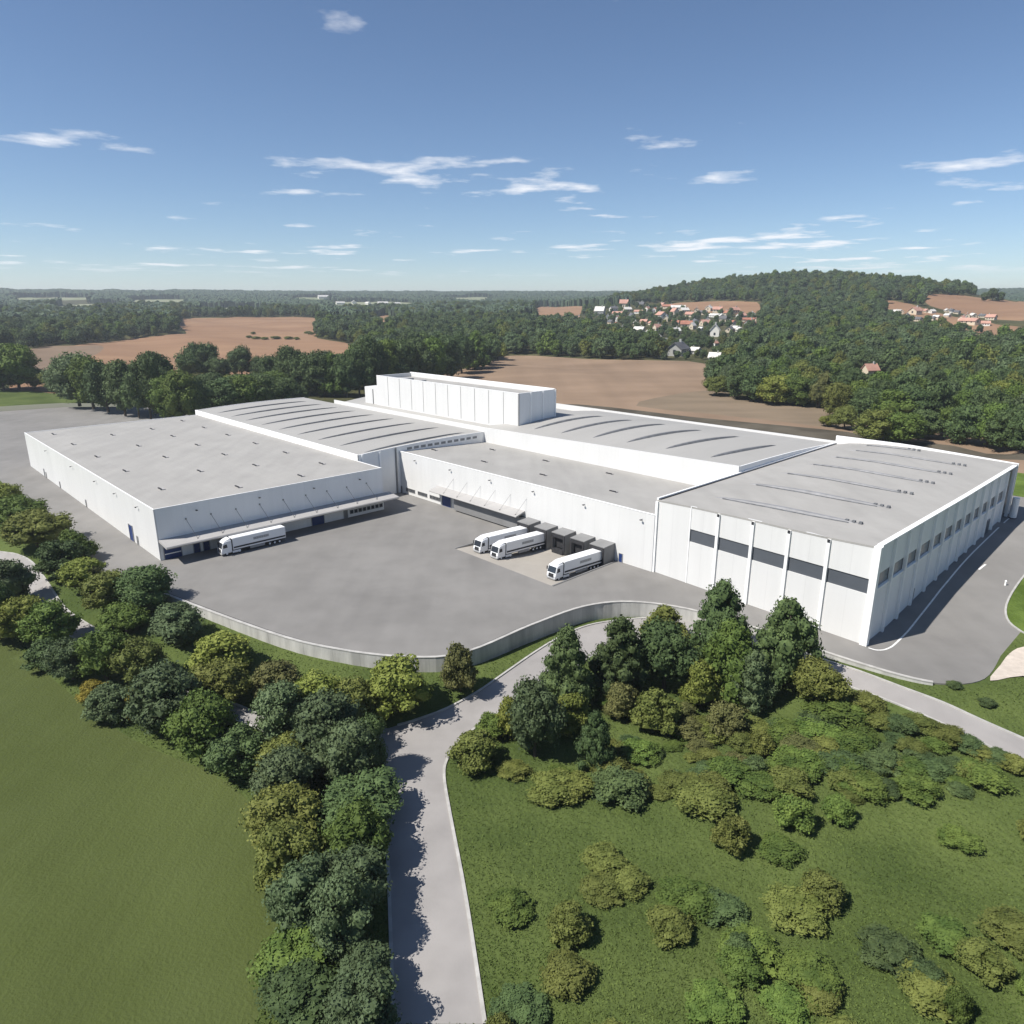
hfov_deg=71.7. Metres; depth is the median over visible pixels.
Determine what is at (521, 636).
retaining wall
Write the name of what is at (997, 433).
tree
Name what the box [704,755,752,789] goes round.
shrub
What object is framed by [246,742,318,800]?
tree
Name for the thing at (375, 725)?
tree
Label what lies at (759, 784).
shrub
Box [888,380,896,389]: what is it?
tree
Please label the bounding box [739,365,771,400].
tree
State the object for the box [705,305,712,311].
house
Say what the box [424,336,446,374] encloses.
tree
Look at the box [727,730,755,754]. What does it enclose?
shrub
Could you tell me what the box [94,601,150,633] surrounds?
tree
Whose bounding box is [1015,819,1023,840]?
shrub
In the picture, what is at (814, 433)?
field
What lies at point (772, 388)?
tree
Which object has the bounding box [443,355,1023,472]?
field
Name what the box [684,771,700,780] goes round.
shrub
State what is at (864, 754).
shrub
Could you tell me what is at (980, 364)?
tree
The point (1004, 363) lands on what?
tree
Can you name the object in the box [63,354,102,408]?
tree
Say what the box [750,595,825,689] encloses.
tree
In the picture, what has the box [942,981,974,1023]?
shrub
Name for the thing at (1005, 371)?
tree
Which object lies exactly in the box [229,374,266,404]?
tree
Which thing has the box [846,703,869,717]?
shrub
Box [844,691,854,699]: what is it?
shrub
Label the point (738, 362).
tree
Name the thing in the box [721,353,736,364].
tree
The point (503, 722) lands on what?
bush
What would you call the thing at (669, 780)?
shrub
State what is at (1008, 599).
kerb
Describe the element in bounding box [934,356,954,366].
tree
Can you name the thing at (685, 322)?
house
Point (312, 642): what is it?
drain channel
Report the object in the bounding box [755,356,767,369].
tree
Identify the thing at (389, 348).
tree
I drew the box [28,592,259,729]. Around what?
kerb
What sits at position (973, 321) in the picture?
house
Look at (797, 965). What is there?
shrub
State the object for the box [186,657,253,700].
bush
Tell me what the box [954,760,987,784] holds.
shrub
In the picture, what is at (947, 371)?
tree
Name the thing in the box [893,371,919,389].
tree
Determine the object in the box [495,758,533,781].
shrub
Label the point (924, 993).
shrub
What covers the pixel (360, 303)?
field
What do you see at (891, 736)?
shrub
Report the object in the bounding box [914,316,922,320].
house
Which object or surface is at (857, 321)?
woodland
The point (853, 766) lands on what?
shrub
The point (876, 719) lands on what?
shrub
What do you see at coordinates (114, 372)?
tree
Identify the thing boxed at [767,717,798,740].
shrub
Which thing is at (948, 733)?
shrub
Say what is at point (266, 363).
tree
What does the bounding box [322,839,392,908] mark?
tree
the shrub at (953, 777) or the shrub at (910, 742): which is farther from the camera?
the shrub at (910, 742)
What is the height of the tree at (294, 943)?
3.366 m
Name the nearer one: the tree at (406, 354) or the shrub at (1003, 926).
the shrub at (1003, 926)
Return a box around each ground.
[0,288,1023,408]
[0,481,1023,1023]
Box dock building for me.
[400,442,694,571]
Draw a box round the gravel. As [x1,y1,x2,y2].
[990,647,1023,680]
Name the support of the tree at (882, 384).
on the ground at (353, 394)
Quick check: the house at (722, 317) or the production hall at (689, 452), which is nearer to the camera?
the production hall at (689, 452)
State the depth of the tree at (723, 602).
104.82 m
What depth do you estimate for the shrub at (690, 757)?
86.97 m
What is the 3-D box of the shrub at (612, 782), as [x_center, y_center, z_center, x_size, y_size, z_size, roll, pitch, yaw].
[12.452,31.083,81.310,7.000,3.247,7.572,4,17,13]
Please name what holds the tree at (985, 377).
on the ground at (353, 394)
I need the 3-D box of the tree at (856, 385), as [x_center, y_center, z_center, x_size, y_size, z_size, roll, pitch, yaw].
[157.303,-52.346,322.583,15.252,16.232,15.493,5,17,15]
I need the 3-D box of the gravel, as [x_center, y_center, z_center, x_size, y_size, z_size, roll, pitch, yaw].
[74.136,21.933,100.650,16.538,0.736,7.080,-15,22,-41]
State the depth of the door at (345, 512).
170.61 m
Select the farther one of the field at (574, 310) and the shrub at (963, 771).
the field at (574, 310)
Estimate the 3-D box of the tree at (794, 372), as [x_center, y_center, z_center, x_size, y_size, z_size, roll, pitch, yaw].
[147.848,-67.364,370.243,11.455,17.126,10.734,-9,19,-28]
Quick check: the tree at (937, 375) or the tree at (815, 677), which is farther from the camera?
the tree at (937, 375)
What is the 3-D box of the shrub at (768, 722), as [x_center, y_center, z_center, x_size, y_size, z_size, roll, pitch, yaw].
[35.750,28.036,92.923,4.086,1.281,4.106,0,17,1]
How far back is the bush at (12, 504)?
163.15 m
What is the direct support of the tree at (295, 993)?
on the ground at (786, 705)
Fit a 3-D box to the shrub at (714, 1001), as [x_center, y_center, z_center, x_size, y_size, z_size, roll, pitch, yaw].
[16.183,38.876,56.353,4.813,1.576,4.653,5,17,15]
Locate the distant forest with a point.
(224, 298)
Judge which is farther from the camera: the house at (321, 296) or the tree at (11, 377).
the house at (321, 296)
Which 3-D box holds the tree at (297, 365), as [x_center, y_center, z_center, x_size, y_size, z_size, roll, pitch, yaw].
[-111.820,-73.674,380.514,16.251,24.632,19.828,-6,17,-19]
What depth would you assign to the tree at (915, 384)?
318.63 m
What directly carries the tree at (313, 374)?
on the ground at (353, 394)
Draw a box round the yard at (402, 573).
[0,407,1023,684]
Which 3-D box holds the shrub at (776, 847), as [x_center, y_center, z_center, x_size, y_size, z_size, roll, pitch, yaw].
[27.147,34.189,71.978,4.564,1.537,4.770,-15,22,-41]
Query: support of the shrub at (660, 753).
on the ground at (786, 705)
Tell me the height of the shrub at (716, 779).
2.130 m
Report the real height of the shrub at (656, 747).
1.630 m
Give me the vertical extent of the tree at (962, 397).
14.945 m
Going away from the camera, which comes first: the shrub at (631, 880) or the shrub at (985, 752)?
the shrub at (631, 880)
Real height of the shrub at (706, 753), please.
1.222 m
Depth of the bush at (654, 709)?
91.30 m
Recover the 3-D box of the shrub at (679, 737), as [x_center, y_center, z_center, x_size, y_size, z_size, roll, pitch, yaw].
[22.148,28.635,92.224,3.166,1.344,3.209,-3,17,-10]
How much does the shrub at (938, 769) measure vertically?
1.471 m
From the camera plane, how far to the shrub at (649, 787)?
81.78 m
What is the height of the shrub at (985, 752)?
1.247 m
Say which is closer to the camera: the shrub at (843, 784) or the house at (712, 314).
the shrub at (843, 784)
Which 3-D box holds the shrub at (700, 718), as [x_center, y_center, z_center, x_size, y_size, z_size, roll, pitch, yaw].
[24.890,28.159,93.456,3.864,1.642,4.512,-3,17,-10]
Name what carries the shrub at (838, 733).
on the ground at (786, 705)
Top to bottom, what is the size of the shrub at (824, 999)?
1.398 m
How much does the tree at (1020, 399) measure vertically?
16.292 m
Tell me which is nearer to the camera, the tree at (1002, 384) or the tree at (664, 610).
the tree at (664, 610)
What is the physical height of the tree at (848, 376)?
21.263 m
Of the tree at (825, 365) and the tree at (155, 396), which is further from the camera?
the tree at (825, 365)
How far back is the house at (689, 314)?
1016.92 m
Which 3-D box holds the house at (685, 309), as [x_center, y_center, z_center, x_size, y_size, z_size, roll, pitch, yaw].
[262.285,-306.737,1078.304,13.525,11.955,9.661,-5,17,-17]
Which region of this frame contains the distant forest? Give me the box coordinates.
[0,288,1023,317]
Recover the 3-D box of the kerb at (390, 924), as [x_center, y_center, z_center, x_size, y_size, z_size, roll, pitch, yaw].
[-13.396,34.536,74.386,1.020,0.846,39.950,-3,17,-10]
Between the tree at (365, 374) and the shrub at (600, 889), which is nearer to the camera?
the shrub at (600, 889)
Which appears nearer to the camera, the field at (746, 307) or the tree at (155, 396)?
the tree at (155, 396)
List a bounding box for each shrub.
[484,886,535,928]
[484,1011,512,1023]
[487,981,550,1023]
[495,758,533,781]
[525,767,584,807]
[537,947,597,1002]
[544,899,594,950]
[548,763,576,773]
[560,770,594,804]
[577,869,623,909]
[578,840,628,873]
[590,755,634,772]
[590,762,650,811]
[591,1017,622,1023]
[596,694,606,708]
[610,739,635,765]
[610,862,651,902]
[615,766,653,799]
[618,734,642,741]
[619,737,657,765]
[628,739,663,766]
[645,903,695,950]
[650,784,669,800]
[654,874,720,922]
[655,768,692,796]
[656,749,664,758]
[661,742,674,751]
[666,738,683,751]
[671,777,737,820]
[672,728,688,740]
[675,716,706,740]
[679,700,696,717]
[683,752,698,762]
[684,761,709,774]
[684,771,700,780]
[684,977,745,1023]
[685,738,713,753]
[692,715,707,726]
[695,769,737,800]
[696,747,723,760]
[699,722,725,744]
[701,886,749,928]
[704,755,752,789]
[709,815,752,857]
[710,739,725,744]
[714,921,783,978]
[715,944,767,990]
[720,931,754,950]
[722,750,746,763]
[724,728,751,744]
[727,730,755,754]
[735,768,784,799]
[740,715,770,732]
[742,754,770,772]
[749,729,776,755]
[754,831,806,868]
[754,980,812,1023]
[758,881,831,938]
[766,717,780,723]
[766,750,820,782]
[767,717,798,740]
[767,765,816,799]
[769,744,825,778]
[771,793,816,834]
[773,734,783,747]
[774,945,843,1011]
[777,731,824,751]
[792,966,845,1016]
[793,710,845,729]
[793,716,844,744]
[796,867,847,915]
[800,697,868,726]
[811,735,839,752]
[815,729,844,743]
[816,747,870,775]
[818,753,873,777]
[819,791,857,827]
[819,1014,856,1023]
[825,766,875,799]
[832,780,855,790]
[834,728,878,756]
[835,769,895,805]
[838,789,864,804]
[843,725,880,746]
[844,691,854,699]
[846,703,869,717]
[850,689,887,713]
[854,921,921,981]
[860,751,872,766]
[863,711,891,730]
[865,747,904,777]
[877,742,895,752]
[881,777,902,799]
[882,729,906,746]
[883,753,907,773]
[886,713,922,733]
[890,772,942,808]
[894,735,932,753]
[894,956,959,1023]
[895,754,933,779]
[901,747,936,759]
[902,711,941,736]
[905,798,918,805]
[906,957,947,986]
[914,910,971,962]
[917,755,956,781]
[920,735,953,754]
[932,723,964,746]
[936,823,985,853]
[939,755,963,775]
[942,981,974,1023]
[944,774,972,788]
[945,680,963,688]
[945,780,975,799]
[949,936,1016,989]
[952,733,986,756]
[953,756,1018,793]
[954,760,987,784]
[967,745,992,761]
[972,903,1023,962]
[976,697,997,707]
[982,746,1009,767]
[996,752,1023,774]
[1013,968,1023,993]
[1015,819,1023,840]
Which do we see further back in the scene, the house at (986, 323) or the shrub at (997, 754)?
the house at (986, 323)
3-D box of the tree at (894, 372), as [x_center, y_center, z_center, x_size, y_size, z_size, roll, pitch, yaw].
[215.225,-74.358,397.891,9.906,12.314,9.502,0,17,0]
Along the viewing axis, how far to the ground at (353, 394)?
784.67 m
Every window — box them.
[406,487,414,493]
[418,491,426,496]
[430,495,439,501]
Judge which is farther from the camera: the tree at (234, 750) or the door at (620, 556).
the door at (620, 556)
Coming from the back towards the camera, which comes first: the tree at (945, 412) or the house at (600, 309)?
the house at (600, 309)
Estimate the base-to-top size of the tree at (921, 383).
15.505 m
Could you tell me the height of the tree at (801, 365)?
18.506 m
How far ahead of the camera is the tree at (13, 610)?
114.50 m
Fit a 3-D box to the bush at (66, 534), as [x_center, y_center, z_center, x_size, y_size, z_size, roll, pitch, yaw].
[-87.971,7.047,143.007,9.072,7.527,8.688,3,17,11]
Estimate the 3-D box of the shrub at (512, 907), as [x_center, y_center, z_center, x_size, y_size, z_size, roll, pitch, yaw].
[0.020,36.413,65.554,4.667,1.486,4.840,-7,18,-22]
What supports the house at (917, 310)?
on the field at (905, 307)
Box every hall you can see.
[195,397,484,493]
[345,397,835,485]
[652,435,1018,646]
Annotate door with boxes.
[193,543,200,552]
[203,540,210,550]
[343,510,347,518]
[618,553,622,562]
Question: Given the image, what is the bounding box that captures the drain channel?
[169,593,571,653]
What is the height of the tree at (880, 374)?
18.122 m
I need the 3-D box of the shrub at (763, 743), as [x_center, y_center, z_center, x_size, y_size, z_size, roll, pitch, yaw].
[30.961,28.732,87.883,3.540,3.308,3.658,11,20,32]
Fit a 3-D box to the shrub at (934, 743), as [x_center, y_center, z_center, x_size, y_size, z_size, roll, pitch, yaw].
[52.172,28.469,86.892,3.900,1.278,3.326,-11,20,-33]
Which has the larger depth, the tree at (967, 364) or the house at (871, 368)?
the house at (871, 368)
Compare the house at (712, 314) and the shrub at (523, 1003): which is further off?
the house at (712, 314)
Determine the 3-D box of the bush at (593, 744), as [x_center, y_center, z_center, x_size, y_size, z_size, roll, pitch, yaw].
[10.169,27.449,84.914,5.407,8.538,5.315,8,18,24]
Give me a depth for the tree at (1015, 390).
287.29 m
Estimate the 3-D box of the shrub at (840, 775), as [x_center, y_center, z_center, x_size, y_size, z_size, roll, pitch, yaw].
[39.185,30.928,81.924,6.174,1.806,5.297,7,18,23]
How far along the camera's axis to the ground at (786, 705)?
72.28 m
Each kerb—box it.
[0,551,256,714]
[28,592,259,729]
[379,730,394,1004]
[397,617,1023,738]
[443,655,993,1023]
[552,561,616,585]
[1004,575,1023,632]
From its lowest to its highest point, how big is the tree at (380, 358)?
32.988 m
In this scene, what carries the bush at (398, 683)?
on the ground at (786, 705)
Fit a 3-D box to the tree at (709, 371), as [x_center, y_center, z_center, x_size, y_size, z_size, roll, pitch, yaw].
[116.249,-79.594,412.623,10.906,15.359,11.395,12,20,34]
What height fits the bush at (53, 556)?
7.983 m
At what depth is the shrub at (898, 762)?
83.53 m
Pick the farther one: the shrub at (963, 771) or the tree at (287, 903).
the shrub at (963, 771)
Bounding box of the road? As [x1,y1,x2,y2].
[381,618,1023,1023]
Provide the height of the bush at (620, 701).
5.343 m
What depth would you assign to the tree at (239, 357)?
445.62 m
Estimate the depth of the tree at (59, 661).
102.87 m
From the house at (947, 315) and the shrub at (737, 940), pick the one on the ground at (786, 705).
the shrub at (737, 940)
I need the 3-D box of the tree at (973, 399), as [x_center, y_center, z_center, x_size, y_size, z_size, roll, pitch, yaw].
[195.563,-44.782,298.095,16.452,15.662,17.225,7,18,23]
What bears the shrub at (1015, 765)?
on the ground at (786, 705)
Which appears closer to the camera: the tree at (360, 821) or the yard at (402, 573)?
the tree at (360, 821)
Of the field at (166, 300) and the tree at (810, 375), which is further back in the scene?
the field at (166, 300)
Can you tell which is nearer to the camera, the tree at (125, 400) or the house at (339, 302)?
the tree at (125, 400)
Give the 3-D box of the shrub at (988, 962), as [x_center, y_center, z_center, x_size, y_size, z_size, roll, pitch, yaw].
[39.192,37.355,58.952,4.714,2.633,4.761,6,17,18]
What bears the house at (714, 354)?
on the ground at (353, 394)
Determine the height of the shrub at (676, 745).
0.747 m
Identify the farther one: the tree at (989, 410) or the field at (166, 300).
the field at (166, 300)
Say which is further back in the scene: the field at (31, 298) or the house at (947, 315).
the field at (31, 298)
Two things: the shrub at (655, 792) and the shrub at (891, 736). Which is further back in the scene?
the shrub at (891, 736)
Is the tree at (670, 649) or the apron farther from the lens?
the apron
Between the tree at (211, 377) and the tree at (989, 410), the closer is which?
the tree at (989, 410)
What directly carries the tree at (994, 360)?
on the ground at (353, 394)
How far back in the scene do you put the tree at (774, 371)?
379.50 m
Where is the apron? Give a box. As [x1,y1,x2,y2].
[457,545,592,585]
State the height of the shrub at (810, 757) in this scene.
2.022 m
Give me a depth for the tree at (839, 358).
421.97 m
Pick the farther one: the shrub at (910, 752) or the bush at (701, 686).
the bush at (701, 686)
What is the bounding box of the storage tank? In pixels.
[1008,497,1019,518]
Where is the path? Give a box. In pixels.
[0,552,387,729]
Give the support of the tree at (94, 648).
on the ground at (786, 705)
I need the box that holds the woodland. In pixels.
[0,269,1023,373]
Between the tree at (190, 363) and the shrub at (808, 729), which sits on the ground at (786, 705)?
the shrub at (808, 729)
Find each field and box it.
[0,635,277,1023]
[9,317,349,392]
[17,297,85,299]
[29,345,103,383]
[134,299,183,301]
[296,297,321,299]
[345,302,411,304]
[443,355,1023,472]
[456,297,486,299]
[537,306,581,315]
[566,404,1023,459]
[636,390,857,430]
[674,301,759,313]
[887,300,1021,334]
[925,294,1023,320]
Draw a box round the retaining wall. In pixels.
[164,593,932,685]
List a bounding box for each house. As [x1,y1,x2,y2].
[317,295,327,298]
[335,301,344,304]
[594,305,605,314]
[608,305,618,310]
[619,298,628,306]
[623,306,631,311]
[634,325,645,331]
[652,323,660,330]
[655,310,667,318]
[662,303,674,308]
[670,307,679,314]
[671,304,685,309]
[679,306,689,312]
[680,319,692,326]
[684,311,694,316]
[689,321,696,329]
[699,318,709,325]
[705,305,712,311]
[707,351,721,358]
[709,312,719,316]
[709,322,720,336]
[712,305,722,312]
[719,315,726,321]
[725,325,733,332]
[728,306,740,313]
[861,361,880,373]
[908,305,922,314]
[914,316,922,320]
[943,313,951,316]
[953,310,960,313]
[958,316,981,325]
[970,312,977,317]
[980,320,990,325]
[985,313,997,319]
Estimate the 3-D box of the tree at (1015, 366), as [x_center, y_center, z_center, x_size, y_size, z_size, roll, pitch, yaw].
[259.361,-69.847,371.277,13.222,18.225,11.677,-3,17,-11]
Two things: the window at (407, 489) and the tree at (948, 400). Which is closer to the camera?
the window at (407, 489)
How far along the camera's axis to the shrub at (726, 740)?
90.81 m
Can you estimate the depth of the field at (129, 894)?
69.49 m
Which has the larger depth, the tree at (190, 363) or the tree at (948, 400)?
the tree at (190, 363)
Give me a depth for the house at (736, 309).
1016.00 m
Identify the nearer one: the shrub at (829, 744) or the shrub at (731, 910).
the shrub at (731, 910)
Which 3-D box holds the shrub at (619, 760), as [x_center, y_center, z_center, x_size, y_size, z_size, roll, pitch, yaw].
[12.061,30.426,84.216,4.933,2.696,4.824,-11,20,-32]
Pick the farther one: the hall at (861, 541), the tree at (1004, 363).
the tree at (1004, 363)
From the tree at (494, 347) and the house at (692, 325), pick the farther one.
the house at (692, 325)
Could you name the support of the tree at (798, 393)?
on the field at (721, 403)
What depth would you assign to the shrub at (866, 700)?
93.22 m
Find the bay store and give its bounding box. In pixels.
[365,372,555,425]
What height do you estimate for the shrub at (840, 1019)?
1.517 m
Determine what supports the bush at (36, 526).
on the ground at (786, 705)
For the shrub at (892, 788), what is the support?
on the ground at (786, 705)
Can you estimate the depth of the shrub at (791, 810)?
74.45 m
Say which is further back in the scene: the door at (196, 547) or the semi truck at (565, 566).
the door at (196, 547)
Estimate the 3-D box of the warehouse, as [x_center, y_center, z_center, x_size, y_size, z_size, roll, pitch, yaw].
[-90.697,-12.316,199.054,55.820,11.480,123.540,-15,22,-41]
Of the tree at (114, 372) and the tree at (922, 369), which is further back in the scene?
the tree at (922, 369)
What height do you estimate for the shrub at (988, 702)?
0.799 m
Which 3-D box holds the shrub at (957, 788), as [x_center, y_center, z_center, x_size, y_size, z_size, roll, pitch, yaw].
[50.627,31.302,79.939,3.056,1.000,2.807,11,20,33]
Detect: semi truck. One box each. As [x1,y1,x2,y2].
[217,525,285,555]
[473,526,527,552]
[490,531,544,559]
[547,548,601,579]
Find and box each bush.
[0,482,24,498]
[0,493,51,526]
[0,507,77,547]
[19,636,53,671]
[30,539,92,578]
[55,556,108,590]
[56,529,101,555]
[66,565,103,588]
[74,679,108,703]
[80,680,132,724]
[102,635,169,682]
[122,688,134,721]
[184,629,252,670]
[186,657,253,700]
[248,659,301,697]
[332,675,378,721]
[366,653,433,720]
[439,641,478,691]
[445,728,499,776]
[474,711,508,738]
[496,695,517,739]
[556,691,591,737]
[573,709,616,772]
[580,669,600,703]
[601,681,639,718]
[627,686,683,734]
[676,658,724,706]
[703,699,749,737]
[819,415,831,425]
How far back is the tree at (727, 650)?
96.97 m
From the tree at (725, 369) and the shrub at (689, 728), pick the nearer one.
the shrub at (689, 728)
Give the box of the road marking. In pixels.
[870,518,1009,649]
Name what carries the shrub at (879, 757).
on the ground at (786, 705)
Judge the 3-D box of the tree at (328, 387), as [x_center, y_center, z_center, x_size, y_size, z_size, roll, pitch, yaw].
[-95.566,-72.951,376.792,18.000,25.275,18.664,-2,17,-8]
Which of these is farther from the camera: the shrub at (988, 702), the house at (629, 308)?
the house at (629, 308)
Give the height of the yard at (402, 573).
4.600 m
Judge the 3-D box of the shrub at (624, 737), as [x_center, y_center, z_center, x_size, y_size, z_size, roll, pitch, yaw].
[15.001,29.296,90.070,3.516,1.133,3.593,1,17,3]
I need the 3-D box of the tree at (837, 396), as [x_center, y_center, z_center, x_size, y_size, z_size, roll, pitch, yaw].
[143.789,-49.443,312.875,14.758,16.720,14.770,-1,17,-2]
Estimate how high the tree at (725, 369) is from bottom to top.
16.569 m
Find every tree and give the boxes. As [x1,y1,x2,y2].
[0,343,41,389]
[0,352,22,389]
[0,558,39,597]
[0,580,16,638]
[0,594,45,641]
[15,598,83,643]
[24,368,41,388]
[34,372,46,387]
[39,636,82,679]
[40,361,55,389]
[44,350,87,405]
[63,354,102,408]
[72,629,130,680]
[77,568,122,610]
[81,361,114,411]
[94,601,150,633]
[100,358,129,415]
[110,563,177,609]
[118,381,147,417]
[121,353,162,418]
[121,657,203,735]
[138,350,174,376]
[145,375,173,417]
[147,601,206,646]
[158,368,202,416]
[159,687,240,762]
[174,352,207,375]
[180,341,220,363]
[183,376,214,414]
[193,372,222,377]
[198,374,218,407]
[199,721,270,779]
[202,356,232,377]
[204,376,249,406]
[226,345,251,374]
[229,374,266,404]
[236,780,325,857]
[245,916,339,986]
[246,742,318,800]
[248,679,305,741]
[249,355,260,373]
[253,374,287,401]
[253,729,310,771]
[253,816,327,892]
[253,954,338,1023]
[256,354,276,373]
[261,850,328,933]
[263,370,290,378]
[272,376,302,399]
[273,344,300,378]
[287,352,311,392]
[289,686,366,772]
[293,668,341,701]
[297,385,308,397]
[300,349,329,395]
[308,865,378,966]
[309,716,379,783]
[313,765,406,828]
[316,351,343,395]
[316,953,401,1023]
[317,795,393,862]
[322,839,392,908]
[327,353,362,396]
[329,937,393,995]
[344,343,376,395]
[357,335,390,391]
[357,712,388,770]
[378,338,400,373]
[391,338,421,373]
[404,335,435,373]
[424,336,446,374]
[436,334,464,376]
[452,330,480,372]
[462,330,493,368]
[482,337,502,364]
[497,339,506,359]
[505,674,568,756]
[537,623,598,703]
[583,614,653,695]
[635,604,691,640]
[635,615,702,688]
[686,577,755,655]
[699,616,754,708]
[702,374,727,394]
[703,356,716,377]
[703,362,717,377]
[710,355,735,376]
[718,364,737,390]
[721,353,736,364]
[724,366,746,398]
[730,647,781,716]
[734,358,749,365]
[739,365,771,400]
[743,355,753,361]
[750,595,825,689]
[754,374,790,404]
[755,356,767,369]
[766,359,772,367]
[768,367,787,375]
[769,355,791,369]
[775,364,789,369]
[781,375,812,405]
[787,367,800,376]
[790,359,808,372]
[790,655,854,702]
[799,365,821,376]
[803,372,818,403]
[807,354,828,363]
[807,361,823,370]
[808,370,832,407]
[808,375,823,407]
[813,360,832,373]
[820,354,834,361]
[820,381,854,414]
[829,361,842,375]
[829,404,857,428]
[832,351,848,364]
[836,368,866,384]
[840,359,854,370]
[847,387,884,418]
[848,379,869,395]
[850,409,895,439]
[861,373,870,381]
[867,377,893,390]
[868,371,891,382]
[870,388,918,413]
[882,412,930,443]
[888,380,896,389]
[890,369,902,379]
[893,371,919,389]
[898,365,906,371]
[899,383,918,389]
[900,385,936,412]
[904,356,928,370]
[905,360,932,377]
[911,408,944,437]
[912,376,927,388]
[923,379,954,413]
[924,369,947,382]
[926,285,935,294]
[929,364,939,370]
[931,395,956,414]
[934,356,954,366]
[939,405,959,432]
[940,404,987,443]
[941,364,962,373]
[943,287,950,292]
[944,369,953,378]
[949,288,955,293]
[949,380,961,393]
[951,359,974,376]
[951,367,971,388]
[953,389,982,406]
[955,286,962,294]
[955,386,986,404]
[961,369,996,392]
[962,379,984,389]
[967,402,1012,446]
[971,287,977,294]
[973,358,994,374]
[974,356,997,367]
[976,384,1015,407]
[981,292,990,301]
[982,380,1012,390]
[983,406,1023,450]
[988,288,998,300]
[990,359,1012,371]
[992,366,1019,377]
[995,292,1005,300]
[995,374,1004,381]
[1002,378,1022,385]
[1002,384,1023,398]
[1003,371,1023,383]
[1004,410,1023,449]
[1008,362,1021,370]
[1011,393,1023,405]
[1012,403,1023,408]
[1016,367,1023,378]
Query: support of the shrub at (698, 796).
on the ground at (786, 705)
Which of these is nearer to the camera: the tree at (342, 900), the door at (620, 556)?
the tree at (342, 900)
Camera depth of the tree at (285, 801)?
71.63 m
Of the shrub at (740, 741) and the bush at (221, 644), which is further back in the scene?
the bush at (221, 644)
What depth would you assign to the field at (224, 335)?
736.17 m
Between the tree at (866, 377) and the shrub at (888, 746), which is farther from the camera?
the tree at (866, 377)
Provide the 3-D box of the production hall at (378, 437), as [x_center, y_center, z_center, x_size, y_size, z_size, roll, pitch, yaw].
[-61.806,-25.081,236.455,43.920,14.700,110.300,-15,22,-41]
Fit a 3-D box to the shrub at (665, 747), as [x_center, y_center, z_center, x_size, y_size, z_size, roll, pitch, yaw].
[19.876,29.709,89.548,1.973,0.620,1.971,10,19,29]
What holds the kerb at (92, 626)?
on the path
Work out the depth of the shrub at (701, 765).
83.82 m
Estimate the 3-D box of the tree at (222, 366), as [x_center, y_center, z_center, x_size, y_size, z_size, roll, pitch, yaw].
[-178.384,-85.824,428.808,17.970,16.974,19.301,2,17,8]
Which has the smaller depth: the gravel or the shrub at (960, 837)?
the shrub at (960, 837)
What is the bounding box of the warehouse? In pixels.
[24,415,398,560]
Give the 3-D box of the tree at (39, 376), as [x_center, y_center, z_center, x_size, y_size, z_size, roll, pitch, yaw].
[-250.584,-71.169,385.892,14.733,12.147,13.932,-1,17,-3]
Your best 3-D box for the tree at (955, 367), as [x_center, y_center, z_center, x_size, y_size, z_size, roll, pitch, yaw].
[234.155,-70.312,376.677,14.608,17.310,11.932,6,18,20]
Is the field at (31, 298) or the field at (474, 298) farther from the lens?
the field at (474, 298)
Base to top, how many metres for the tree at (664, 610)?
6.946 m
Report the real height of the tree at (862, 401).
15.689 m
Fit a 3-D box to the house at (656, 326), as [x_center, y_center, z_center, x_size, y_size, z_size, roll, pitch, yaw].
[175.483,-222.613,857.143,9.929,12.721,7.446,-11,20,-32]
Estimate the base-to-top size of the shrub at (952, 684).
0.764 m
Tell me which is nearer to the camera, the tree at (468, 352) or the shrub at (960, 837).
the shrub at (960, 837)
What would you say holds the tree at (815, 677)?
on the ground at (786, 705)
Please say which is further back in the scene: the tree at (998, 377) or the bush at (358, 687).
the tree at (998, 377)
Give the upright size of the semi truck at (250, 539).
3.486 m
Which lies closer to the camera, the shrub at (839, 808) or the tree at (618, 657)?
the shrub at (839, 808)
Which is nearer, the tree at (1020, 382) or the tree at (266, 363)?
the tree at (1020, 382)
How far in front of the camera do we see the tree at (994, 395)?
271.89 m
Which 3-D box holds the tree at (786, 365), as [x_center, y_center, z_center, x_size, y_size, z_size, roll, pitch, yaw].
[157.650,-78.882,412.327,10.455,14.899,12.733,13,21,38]
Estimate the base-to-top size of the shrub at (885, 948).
1.697 m
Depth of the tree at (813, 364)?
384.71 m
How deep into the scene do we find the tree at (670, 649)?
99.29 m
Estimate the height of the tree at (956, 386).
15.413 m
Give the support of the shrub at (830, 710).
on the ground at (786, 705)
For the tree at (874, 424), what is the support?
on the field at (814, 433)
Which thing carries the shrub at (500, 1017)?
on the ground at (786, 705)
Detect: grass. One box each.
[0,390,88,405]
[1007,578,1023,631]
[1013,473,1023,496]
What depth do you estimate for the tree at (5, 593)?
116.28 m
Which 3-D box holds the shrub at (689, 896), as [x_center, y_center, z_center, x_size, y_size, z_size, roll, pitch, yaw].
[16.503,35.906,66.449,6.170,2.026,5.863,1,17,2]
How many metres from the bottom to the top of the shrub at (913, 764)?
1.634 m
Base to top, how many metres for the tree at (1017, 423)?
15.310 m
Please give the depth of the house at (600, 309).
1172.65 m
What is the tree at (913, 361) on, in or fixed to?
on the ground at (353, 394)
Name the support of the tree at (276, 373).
on the ground at (353, 394)
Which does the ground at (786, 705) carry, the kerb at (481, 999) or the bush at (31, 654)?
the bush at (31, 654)

